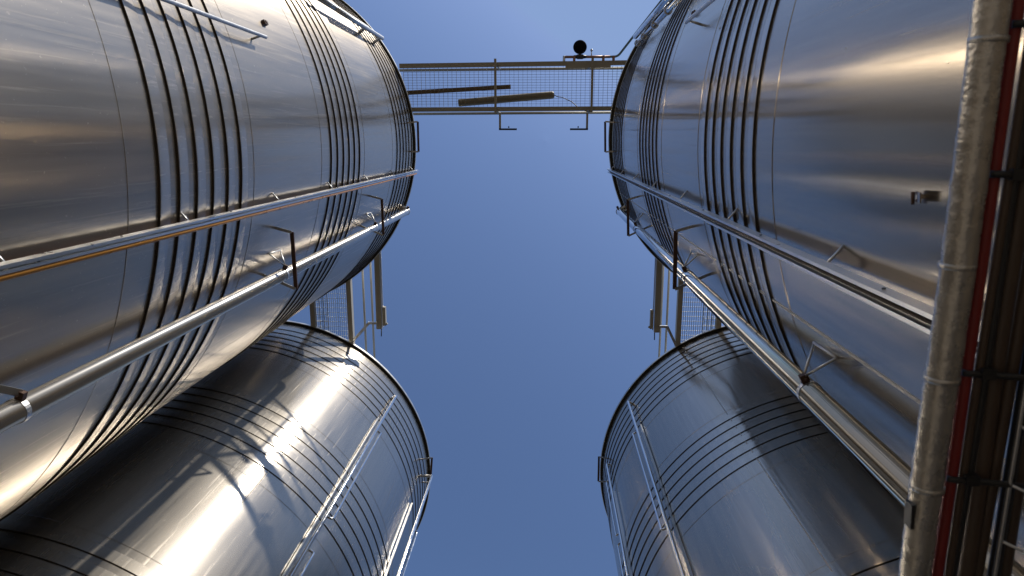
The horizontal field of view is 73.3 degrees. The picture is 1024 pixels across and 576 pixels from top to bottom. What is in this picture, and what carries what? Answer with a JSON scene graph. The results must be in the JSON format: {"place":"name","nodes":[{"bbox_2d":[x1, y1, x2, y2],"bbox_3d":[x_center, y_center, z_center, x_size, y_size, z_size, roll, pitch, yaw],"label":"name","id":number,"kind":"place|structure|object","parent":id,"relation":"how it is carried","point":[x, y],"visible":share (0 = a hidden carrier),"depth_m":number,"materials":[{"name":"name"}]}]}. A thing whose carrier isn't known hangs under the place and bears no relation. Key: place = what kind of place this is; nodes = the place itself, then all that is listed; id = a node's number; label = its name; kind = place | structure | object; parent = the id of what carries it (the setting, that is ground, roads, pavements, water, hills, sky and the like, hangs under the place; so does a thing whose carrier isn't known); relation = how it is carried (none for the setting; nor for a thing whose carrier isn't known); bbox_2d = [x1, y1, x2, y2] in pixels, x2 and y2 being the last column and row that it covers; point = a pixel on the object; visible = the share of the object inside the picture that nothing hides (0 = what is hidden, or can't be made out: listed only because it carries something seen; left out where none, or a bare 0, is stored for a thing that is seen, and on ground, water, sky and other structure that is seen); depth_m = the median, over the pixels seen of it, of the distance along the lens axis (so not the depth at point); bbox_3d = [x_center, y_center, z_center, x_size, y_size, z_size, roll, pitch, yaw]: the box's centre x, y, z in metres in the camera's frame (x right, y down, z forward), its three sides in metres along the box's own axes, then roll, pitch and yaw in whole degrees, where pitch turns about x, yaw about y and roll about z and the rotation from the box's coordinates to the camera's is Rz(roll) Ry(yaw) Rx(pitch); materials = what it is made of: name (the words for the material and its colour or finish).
{"place":"outdoors","nodes":[
{"label":"outdoors","id":0,"kind":"place"},
{"bbox_2d":[288,0,723,575],"label":"sky","id":1,"kind":"structure","parent":0,"point":[518,299],"materials":[{"name":"blue"}]},
{"bbox_2d":[992,382,1023,575],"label":"tray","id":2,"kind":"object","parent":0,"point":[1001,541],"visible":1,"depth_m":1.04,"materials":[{"name":"metal"}]},
{"bbox_2d":[946,472,1023,488],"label":"cable tie","id":3,"kind":"object","parent":2,"relation":"attached to","point":[972,479],"visible":1,"depth_m":1.04,"materials":[{"name":"black plastic"}]},
{"bbox_2d":[953,115,1023,575],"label":"cable","id":4,"kind":"object","parent":2,"relation":"in","point":[989,357],"visible":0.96,"depth_m":1.01,"materials":[{"name":"black plastic"}]},
{"bbox_2d":[957,156,1023,575],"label":"cable","id":5,"kind":"object","parent":2,"relation":"in","point":[971,539],"visible":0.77,"depth_m":1.03,"materials":[{"name":"black rubber"}]},
{"bbox_2d":[961,367,1023,380],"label":"cable tie","id":6,"kind":"object","parent":2,"relation":"attached to","point":[988,373],"visible":1,"depth_m":1.01,"materials":[{"name":"black plastic"}]},
{"bbox_2d":[975,251,1023,575],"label":"cable","id":7,"kind":"object","parent":2,"relation":"in","point":[1014,353],"visible":0.74,"depth_m":1.04,"materials":[{"name":"black rubber"}]},
{"bbox_2d":[986,348,1023,575],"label":"cable","id":8,"kind":"object","parent":2,"relation":"in","point":[1006,470],"visible":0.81,"depth_m":1.06,"materials":[{"name":"black plastic"}]},
{"bbox_2d":[990,168,1023,179],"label":"cable tie","id":9,"kind":"object","parent":2,"relation":"attached to","point":[1014,174],"visible":1,"depth_m":0.95,"materials":[{"name":"black plastic"}]},
{"bbox_2d":[898,0,1012,575],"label":"wrapped pipe","id":10,"kind":"object","parent":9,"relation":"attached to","point":[988,38],"visible":1,"depth_m":0.97,"materials":[{"name":"metal"}]},
{"bbox_2d":[932,0,1023,575],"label":"cable","id":11,"kind":"object","parent":10,"relation":"attached to","point":[964,390],"visible":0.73,"depth_m":0.99,"materials":[{"name":"rubber"}]},
{"bbox_2d":[944,42,1023,575],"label":"cable","id":12,"kind":"object","parent":9,"relation":"attached to","point":[1007,184],"visible":1,"depth_m":1.00,"materials":[{"name":"black rubber"}]},
{"bbox_2d":[1001,438,1023,575],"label":"cable","id":13,"kind":"object","parent":2,"relation":"in","point":[1009,553],"visible":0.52,"depth_m":1.08,"materials":[{"name":"black rubber"}]},
{"bbox_2d":[1011,20,1023,27],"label":"cable tie","id":14,"kind":"object","parent":2,"relation":"attached to","point":[1017,24],"visible":1,"depth_m":0.91,"materials":[{"name":"black plastic"}]},
{"label":"ground","id":15,"kind":"structure","parent":0,"visible":0},
{"bbox_2d":[0,0,415,520],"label":"steel tank","id":16,"kind":"object","parent":15,"relation":"on","point":[120,117],"visible":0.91,"depth_m":3.83,"materials":[{"name":"silver metal"}]},
{"bbox_2d":[0,206,409,432],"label":"vertical pipe","id":17,"kind":"object","parent":16,"relation":"attached to","point":[21,406],"visible":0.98,"depth_m":3.51,"materials":[{"name":"metal"}]},
{"bbox_2d":[0,167,418,281],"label":"cable channel","id":18,"kind":"object","parent":16,"relation":"attached to","point":[22,266],"visible":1,"depth_m":3.38,"materials":[{"name":"metal"}]},
{"bbox_2d":[160,0,267,39],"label":"standoff rod","id":19,"kind":"object","parent":16,"relation":"attached to","point":[204,14],"visible":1,"depth_m":4.18,"materials":[{"name":"metal"}]},
{"bbox_2d":[261,19,268,25],"bbox_3d":[-1.880,-2.021,5.238,0.034,0.060,0.034,-20,-80,7],"label":"stud","id":20,"kind":"object","parent":16,"relation":"attached to","point":[264,22],"visible":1,"depth_m":5.22,"materials":[{"name":"brown metal"}]},
{"bbox_2d":[264,227,297,289],"bbox_3d":[-1.815,-0.229,5.357,0.264,0.020,0.497,1,-78,3],"label":"guard bar","id":21,"kind":"object","parent":16,"relation":"attached to","point":[294,265],"visible":0.91,"depth_m":5.35,"materials":[{"name":"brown metal"}]},
{"bbox_2d":[317,0,369,33],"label":"standoff rod","id":22,"kind":"object","parent":16,"relation":"attached to","point":[330,5],"visible":0.43,"depth_m":7.41,"materials":[{"name":"metal"}]},
{"bbox_2d":[336,8,383,43],"bbox_3d":[-1.894,-3.224,8.554,0.161,2.080,0.056,-36,-82,9],"label":"standoff rod","id":23,"kind":"object","parent":16,"relation":"attached to","point":[341,12],"visible":0.98,"depth_m":8.36,"materials":[{"name":"metal"}]},
{"bbox_2d":[362,195,384,235],"bbox_3d":[-1.660,-0.860,8.184,0.273,0.020,0.486,1,-78,3],"label":"guard bar","id":24,"kind":"object","parent":16,"relation":"attached to","point":[382,218],"visible":0.91,"depth_m":8.18,"materials":[{"name":"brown metal"}]},
{"bbox_2d":[408,121,419,152],"bbox_3d":[-1.437,-2.206,10.035,0.167,0.020,0.452,1,-78,3],"label":"guard bar","id":25,"kind":"object","parent":16,"relation":"attached to","point":[418,145],"visible":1,"depth_m":10.03,"materials":[{"name":"grey metal"}]},
{"bbox_2d":[399,58,626,114],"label":"walkway","id":26,"kind":"structure","parent":16,"relation":"on","point":[592,65],"depth_m":10.13,"materials":[{"name":"metal"}]},
{"bbox_2d":[407,84,510,94],"bbox_3d":[-0.820,-2.943,10.221,1.607,0.030,0.062,-2,-78,3],"label":"plank","id":27,"kind":"object","parent":26,"relation":"on","point":[462,89],"visible":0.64,"depth_m":10.20,"materials":[{"name":"brown wood"}]},
{"bbox_2d":[499,113,516,129],"bbox_3d":[-0.061,-2.475,10.223,0.266,0.030,0.252,1,-78,3],"label":"hanging arm","id":28,"kind":"object","parent":26,"relation":"attached to","point":[500,128],"visible":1,"depth_m":10.23},
{"bbox_2d":[458,91,589,111],"bbox_3d":[0.361,-2.786,10.203,2.337,0.180,0.280,3,-78,2],"label":"tube lamp","id":29,"kind":"object","parent":26,"relation":"on","point":[478,101],"visible":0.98,"depth_m":10.21,"materials":[{"name":"black plastic"}]},
{"bbox_2d":[570,113,587,129],"bbox_3d":[0.994,-2.465,10.175,0.266,0.030,0.252,1,-78,3],"label":"hanging arm","id":30,"kind":"object","parent":26,"relation":"attached to","point":[578,128],"visible":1,"depth_m":10.18},
{"bbox_2d":[563,0,661,60],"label":"gas pipe","id":31,"kind":"object","parent":26,"relation":"attached to","point":[603,57],"visible":0.74,"depth_m":10.16,"materials":[{"name":"metal"}]},
{"bbox_2d":[573,40,592,58],"bbox_3d":[1.054,-3.538,10.210,0.292,0.136,0.281,1,-78,3],"label":"valve gauge","id":32,"kind":"object","parent":31,"relation":"on","point":[579,47],"visible":1,"depth_m":10.18,"materials":[{"name":"black metal"}]},
{"bbox_2d":[0,320,430,575],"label":"steel tank","id":33,"kind":"object","parent":15,"relation":"on","point":[238,465],"visible":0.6,"depth_m":7.17,"materials":[{"name":"silver metal"}]},
{"bbox_2d":[282,395,396,575],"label":"tank rail","id":34,"kind":"object","parent":33,"relation":"attached to","point":[314,535],"visible":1,"depth_m":7.58,"materials":[{"name":"silver metal"}]},
{"bbox_2d":[309,263,375,358],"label":"walkway","id":35,"kind":"structure","parent":33,"relation":"on","point":[349,312],"depth_m":10.99,"materials":[{"name":"metal"}]},
{"bbox_2d":[352,251,387,341],"bbox_3d":[-2.113,0.127,10.867,0.497,0.111,1.660,15,-78,-1],"label":"strip light","id":36,"kind":"object","parent":35,"relation":"attached to","point":[381,321],"visible":0.91,"depth_m":10.87,"materials":[{"name":"black plastic"}]},
{"bbox_2d":[384,474,432,575],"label":"tank rail","id":37,"kind":"object","parent":33,"relation":"attached to","point":[414,530],"visible":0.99,"depth_m":9.14,"materials":[{"name":"silver metal"}]},
{"bbox_2d":[422,457,432,482],"bbox_3d":[-1.355,2.916,11.023,0.185,0.020,0.452,1,-78,3],"label":"guard bar","id":38,"kind":"object","parent":33,"relation":"attached to","point":[431,458],"visible":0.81,"depth_m":10.99,"materials":[{"name":"grey metal"}]},
{"bbox_2d":[600,326,944,575],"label":"steel tank","id":39,"kind":"object","parent":15,"relation":"on","point":[761,471],"visible":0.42,"depth_m":7.11,"materials":[{"name":"silver metal"}]},
{"bbox_2d":[597,456,606,481],"bbox_3d":[1.430,2.864,10.878,0.150,0.020,0.443,1,-78,3],"label":"guard bar","id":40,"kind":"object","parent":39,"relation":"attached to","point":[599,457],"visible":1,"depth_m":10.87,"materials":[{"name":"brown metal"}]},
{"bbox_2d":[606,463,632,575],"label":"tank rail","id":41,"kind":"object","parent":39,"relation":"attached to","point":[627,565],"visible":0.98,"depth_m":8.72,"materials":[{"name":"silver metal"}]},
{"bbox_2d":[627,400,692,575],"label":"tank rail","id":42,"kind":"object","parent":39,"relation":"attached to","point":[675,550],"visible":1,"depth_m":7.67,"materials":[{"name":"silver metal"}]},
{"bbox_2d":[658,265,720,356],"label":"walkway","id":43,"kind":"structure","parent":39,"relation":"on","point":[679,316],"depth_m":10.73,"materials":[{"name":"metal"}]},
{"bbox_2d":[648,258,676,345],"bbox_3d":[2.244,0.145,10.662,0.405,0.111,1.624,-10,-79,5],"label":"strip light","id":44,"kind":"object","parent":43,"relation":"attached to","point":[655,311],"visible":0.91,"depth_m":10.67,"materials":[{"name":"black plastic"}]},
{"bbox_2d":[608,0,1023,567],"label":"steel tank","id":45,"kind":"object","parent":15,"relation":"on","point":[825,130],"visible":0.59,"depth_m":2.65,"materials":[{"name":"silver metal"}]},
{"bbox_2d":[604,121,613,152],"bbox_3d":[1.397,-2.176,9.905,0.152,0.020,0.449,1,-78,3],"label":"guard bar","id":46,"kind":"object","parent":45,"relation":"attached to","point":[605,122],"visible":1,"depth_m":9.90,"materials":[{"name":"grey metal"}]},
{"bbox_2d":[626,196,647,235],"bbox_3d":[1.421,-0.849,8.140,0.263,0.020,0.431,-20,-80,7],"label":"guard bar","id":47,"kind":"object","parent":45,"relation":"attached to","point":[627,205],"visible":0.83,"depth_m":8.15,"materials":[{"name":"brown metal"}]},
{"bbox_2d":[633,0,681,45],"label":"header pipe","id":48,"kind":"object","parent":45,"relation":"attached to","point":[660,7],"visible":1,"depth_m":7.52,"materials":[{"name":"metal"}]},
{"bbox_2d":[673,226,705,290],"bbox_3d":[1.279,-0.225,5.209,0.264,0.020,0.444,-20,-80,7],"label":"guard bar","id":49,"kind":"object","parent":45,"relation":"attached to","point":[675,244],"visible":0.91,"depth_m":5.21,"materials":[{"name":"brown metal"}]},
{"bbox_2d":[684,0,714,24],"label":"standoff rod","id":50,"kind":"object","parent":45,"relation":"attached to","point":[698,11],"visible":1,"depth_m":4.62,"materials":[{"name":"metal"}]},
{"bbox_2d":[607,166,980,357],"bbox_3d":[1.188,-0.573,4.596,0.063,11.730,0.136,21,-78,-2],"label":"cable channel","id":51,"kind":"object","parent":45,"relation":"attached to","point":[915,313],"visible":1,"depth_m":2.35,"materials":[{"name":"metal"}]},
{"bbox_2d":[616,205,1023,575],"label":"vertical pipe","id":52,"kind":"object","parent":45,"relation":"attached to","point":[885,465],"visible":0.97,"depth_m":2.78,"materials":[{"name":"metal"}]},
{"bbox_2d":[911,191,923,204],"bbox_3d":[1.065,-0.235,1.800,0.026,0.058,0.036,-4,-78,4],"label":"lifting lug","id":53,"kind":"object","parent":45,"relation":"attached to","point":[918,196],"visible":1,"depth_m":1.80,"materials":[{"name":"silver metal"}]}
]}

